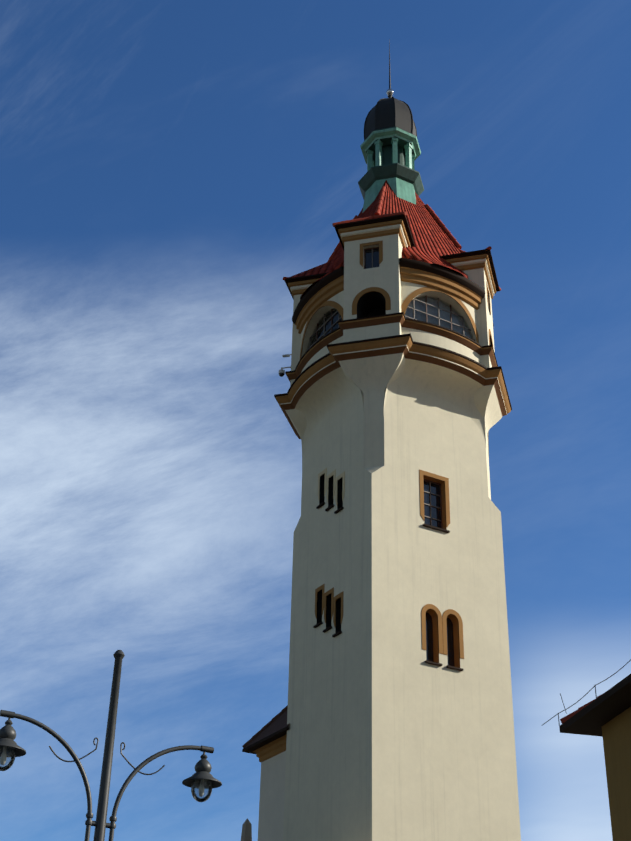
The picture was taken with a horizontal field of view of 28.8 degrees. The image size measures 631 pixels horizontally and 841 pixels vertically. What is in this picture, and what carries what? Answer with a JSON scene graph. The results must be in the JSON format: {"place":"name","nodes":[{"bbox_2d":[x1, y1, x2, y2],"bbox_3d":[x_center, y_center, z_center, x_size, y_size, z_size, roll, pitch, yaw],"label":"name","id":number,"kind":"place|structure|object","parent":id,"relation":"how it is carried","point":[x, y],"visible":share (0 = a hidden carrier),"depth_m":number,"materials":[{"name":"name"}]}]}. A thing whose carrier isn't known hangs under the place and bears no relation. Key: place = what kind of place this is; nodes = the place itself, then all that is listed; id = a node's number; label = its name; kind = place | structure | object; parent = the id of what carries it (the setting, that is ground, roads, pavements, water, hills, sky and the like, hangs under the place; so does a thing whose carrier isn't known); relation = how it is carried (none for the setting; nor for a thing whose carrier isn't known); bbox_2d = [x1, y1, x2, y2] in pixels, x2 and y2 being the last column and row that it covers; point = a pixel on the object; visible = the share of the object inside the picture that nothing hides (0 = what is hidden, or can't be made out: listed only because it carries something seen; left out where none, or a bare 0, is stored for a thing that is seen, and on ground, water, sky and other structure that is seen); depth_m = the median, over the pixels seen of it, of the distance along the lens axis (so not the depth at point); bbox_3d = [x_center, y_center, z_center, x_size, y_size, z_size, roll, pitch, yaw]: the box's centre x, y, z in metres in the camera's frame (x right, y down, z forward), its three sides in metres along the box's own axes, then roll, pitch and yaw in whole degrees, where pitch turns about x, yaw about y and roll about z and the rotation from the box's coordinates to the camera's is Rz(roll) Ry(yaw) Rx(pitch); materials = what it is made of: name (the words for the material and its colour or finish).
{"place":"outdoors","nodes":[
{"label":"outdoors","id":0,"kind":"place"},
{"bbox_2d":[0,0,630,840],"label":"sky","id":1,"kind":"structure","parent":0,"point":[165,165],"materials":[{"name":"blue"}]},
{"bbox_2d":[300,281,477,355],"bbox_3d":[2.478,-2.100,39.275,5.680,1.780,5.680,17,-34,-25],"label":"tower gallery walls","id":2,"kind":"structure","parent":0,"point":[408,288],"depth_m":37.87,"materials":[{"name":"beige paint"}]},
{"bbox_2d":[305,247,474,666],"bbox_3d":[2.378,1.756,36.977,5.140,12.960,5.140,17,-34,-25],"label":"windows","id":3,"kind":"structure","parent":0,"point":[433,311],"depth_m":37.09,"materials":[{"name":"glass"}]},
{"label":"ground","id":4,"kind":"structure","parent":0,"visible":0},
{"bbox_2d":[0,650,221,840],"bbox_3d":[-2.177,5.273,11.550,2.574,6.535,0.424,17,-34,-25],"label":"street lamp","id":5,"kind":"object","parent":4,"relation":"on","point":[202,779],"visible":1,"depth_m":12.50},
{"bbox_2d":[241,818,251,840],"bbox_3d":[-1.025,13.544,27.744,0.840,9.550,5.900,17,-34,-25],"label":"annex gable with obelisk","id":6,"kind":"structure","parent":4,"relation":"on","point":[246,834],"depth_m":31.19,"materials":[{"name":"paint"}]},
{"bbox_2d":[242,705,289,840],"bbox_3d":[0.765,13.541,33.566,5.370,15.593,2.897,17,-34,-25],"label":"building wing","id":7,"kind":"structure","parent":4,"relation":"on","point":[266,744],"depth_m":34.54,"materials":[{"name":"paint"}]},
{"bbox_2d":[283,390,520,840],"bbox_3d":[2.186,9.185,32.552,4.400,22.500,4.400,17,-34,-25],"label":"tower shaft","id":8,"kind":"object","parent":4,"relation":"on","point":[392,735],"visible":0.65,"depth_m":32.64,"materials":[{"name":"beige paint"}]},
{"bbox_2d":[313,468,463,670],"bbox_3d":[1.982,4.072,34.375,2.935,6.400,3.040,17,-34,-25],"label":"window frames","id":9,"kind":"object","parent":8,"relation":"attached to","point":[442,634],"depth_m":33.78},
{"bbox_2d":[291,234,494,370],"bbox_3d":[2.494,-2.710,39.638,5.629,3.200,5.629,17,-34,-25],"label":"tower gallery piers","id":10,"kind":"structure","parent":8,"relation":"on","point":[384,275],"depth_m":37.39,"materials":[{"name":"beige paint"}]},
{"bbox_2d":[278,354,291,376],"bbox_3d":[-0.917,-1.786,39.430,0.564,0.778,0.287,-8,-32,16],"label":"gallery security cameras","id":11,"kind":"object","parent":10,"relation":"attached to","point":[281,373],"visible":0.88,"depth_m":39.37,"materials":[{"name":"white"}]},
{"bbox_2d":[286,217,497,333],"bbox_3d":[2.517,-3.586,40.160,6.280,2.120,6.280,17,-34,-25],"label":"tower upper cornices","id":12,"kind":"object","parent":10,"relation":"attached to","point":[435,276],"visible":0.4,"depth_m":37.98,"materials":[{"name":"brown paint"}]},
{"bbox_2d":[284,180,499,299],"bbox_3d":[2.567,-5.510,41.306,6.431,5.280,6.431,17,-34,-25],"label":"tower roof","id":13,"kind":"structure","parent":10,"relation":"on","point":[432,242],"depth_m":40.36,"materials":[{"name":"red tile"}]},
{"bbox_2d":[358,126,423,212],"bbox_3d":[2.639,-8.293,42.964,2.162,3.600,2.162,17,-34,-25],"label":"lantern cupola","id":14,"kind":"object","parent":13,"relation":"on","point":[388,160],"visible":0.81,"depth_m":42.67,"materials":[{"name":"green metal"}]},
{"bbox_2d":[364,97,416,153],"bbox_3d":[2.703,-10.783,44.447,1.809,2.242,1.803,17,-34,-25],"label":"dome","id":15,"kind":"structure","parent":14,"relation":"on","point":[387,112],"depth_m":43.61,"materials":[{"name":"black metal"}]},
{"bbox_2d":[386,89,393,94],"bbox_3d":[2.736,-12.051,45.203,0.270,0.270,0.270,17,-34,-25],"label":"finial ball","id":16,"kind":"object","parent":15,"relation":"on","point":[389,91],"visible":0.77,"depth_m":45.10,"materials":[{"name":"silver metal"}]},
{"bbox_2d":[388,40,391,97],"bbox_3d":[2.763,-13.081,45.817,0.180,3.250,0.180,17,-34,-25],"label":"spire","id":17,"kind":"structure","parent":16,"relation":"on","point":[389,95],"depth_m":45.59,"materials":[{"name":"grey metal"}]},
{"bbox_2d":[283,186,500,290],"bbox_3d":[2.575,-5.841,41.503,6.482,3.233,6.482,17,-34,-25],"label":"tower roof ridge tiles","id":18,"kind":"object","parent":13,"relation":"on","point":[428,207],"visible":0.4,"depth_m":40.59,"materials":[{"name":"red tile"}]},
{"bbox_2d":[300,240,493,358],"bbox_3d":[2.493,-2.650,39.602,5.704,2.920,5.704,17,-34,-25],"label":"window surrounds","id":19,"kind":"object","parent":10,"relation":"attached to","point":[385,294],"depth_m":37.40,"materials":[{"name":"brown paint"}]},
{"bbox_2d":[285,353,501,462],"bbox_3d":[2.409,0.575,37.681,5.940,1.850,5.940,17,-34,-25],"label":"tower corbels","id":20,"kind":"object","parent":8,"relation":"attached to","point":[392,375],"visible":0.52,"depth_m":36.34,"materials":[{"name":"beige paint"}]},
{"bbox_2d":[274,312,511,438],"bbox_3d":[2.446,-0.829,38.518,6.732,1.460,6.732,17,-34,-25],"label":"balcony cornice","id":21,"kind":"structure","parent":20,"relation":"on","point":[386,334],"depth_m":36.27,"materials":[{"name":"brown paint"}]},
{"bbox_2d":[543,659,630,840],"bbox_3d":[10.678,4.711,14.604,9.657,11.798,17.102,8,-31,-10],"label":"neighbour house","id":22,"kind":"structure","parent":4,"relation":"on","point":[606,715],"depth_m":20.74,"materials":[{"name":"yellow paint"}]}
]}

